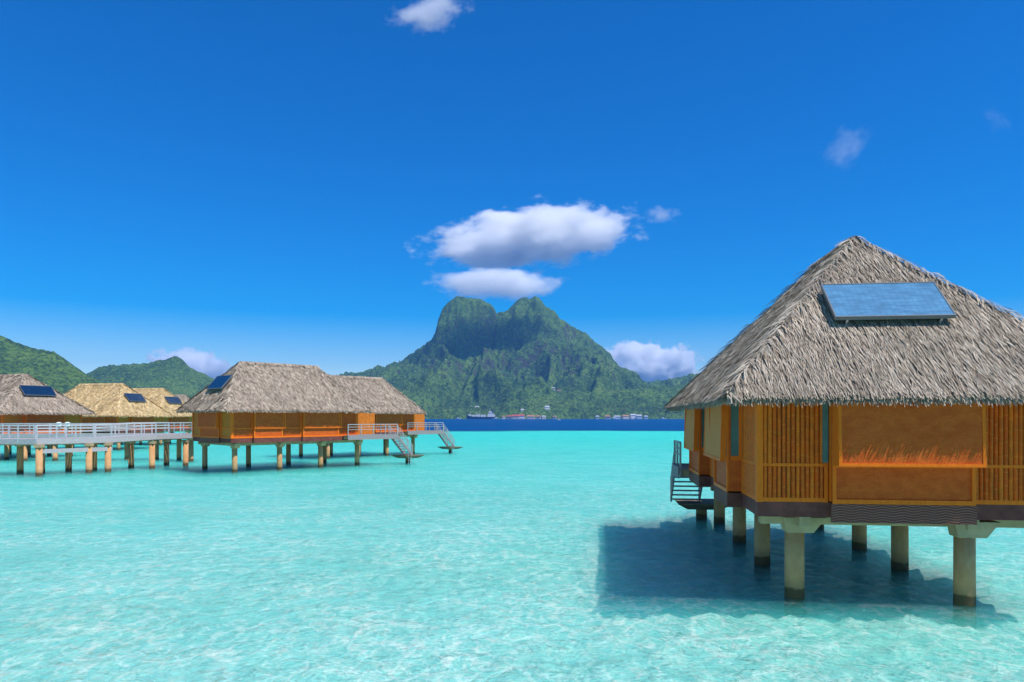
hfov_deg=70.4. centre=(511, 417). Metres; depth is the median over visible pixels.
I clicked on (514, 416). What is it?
shore house
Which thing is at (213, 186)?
sky
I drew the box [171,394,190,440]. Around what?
bungalow
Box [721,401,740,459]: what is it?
window frame
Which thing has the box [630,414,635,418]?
shore house
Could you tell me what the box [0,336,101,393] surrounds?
hill
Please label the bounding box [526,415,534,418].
shore house
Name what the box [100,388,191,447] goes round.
bungalow
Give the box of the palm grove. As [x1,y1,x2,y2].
[412,389,671,414]
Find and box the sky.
[0,0,1023,381]
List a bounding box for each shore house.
[511,414,518,418]
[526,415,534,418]
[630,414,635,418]
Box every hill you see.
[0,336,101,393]
[87,356,213,398]
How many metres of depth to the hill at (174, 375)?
2438.22 m
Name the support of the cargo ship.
on the lagoon water
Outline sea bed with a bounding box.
[0,430,1023,681]
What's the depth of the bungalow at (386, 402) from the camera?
89.95 m
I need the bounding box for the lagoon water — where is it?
[425,419,684,430]
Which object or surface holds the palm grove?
on the mountain
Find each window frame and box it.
[694,407,704,450]
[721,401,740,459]
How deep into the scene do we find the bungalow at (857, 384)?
18.34 m
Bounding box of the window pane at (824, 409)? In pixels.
[822,403,827,462]
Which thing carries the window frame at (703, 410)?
in the bungalow at (857, 384)
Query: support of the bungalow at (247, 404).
on the sea bed
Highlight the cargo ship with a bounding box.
[466,410,494,418]
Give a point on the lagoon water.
(562, 424)
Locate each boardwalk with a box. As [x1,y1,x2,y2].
[0,422,191,481]
[0,423,193,465]
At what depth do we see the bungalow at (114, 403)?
107.18 m
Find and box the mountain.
[339,296,697,418]
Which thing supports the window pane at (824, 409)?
in the bungalow at (857, 384)
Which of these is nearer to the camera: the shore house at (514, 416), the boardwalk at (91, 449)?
the boardwalk at (91, 449)
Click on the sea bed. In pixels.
(546, 556)
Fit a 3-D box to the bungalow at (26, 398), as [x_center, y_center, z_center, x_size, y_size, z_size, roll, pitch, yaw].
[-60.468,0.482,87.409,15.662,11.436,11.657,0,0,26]
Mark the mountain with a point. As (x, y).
(473, 352)
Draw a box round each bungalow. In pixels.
[0,373,95,463]
[51,383,172,452]
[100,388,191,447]
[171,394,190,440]
[175,361,423,477]
[299,375,461,462]
[661,235,1023,628]
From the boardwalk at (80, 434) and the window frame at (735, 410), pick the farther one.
the boardwalk at (80, 434)

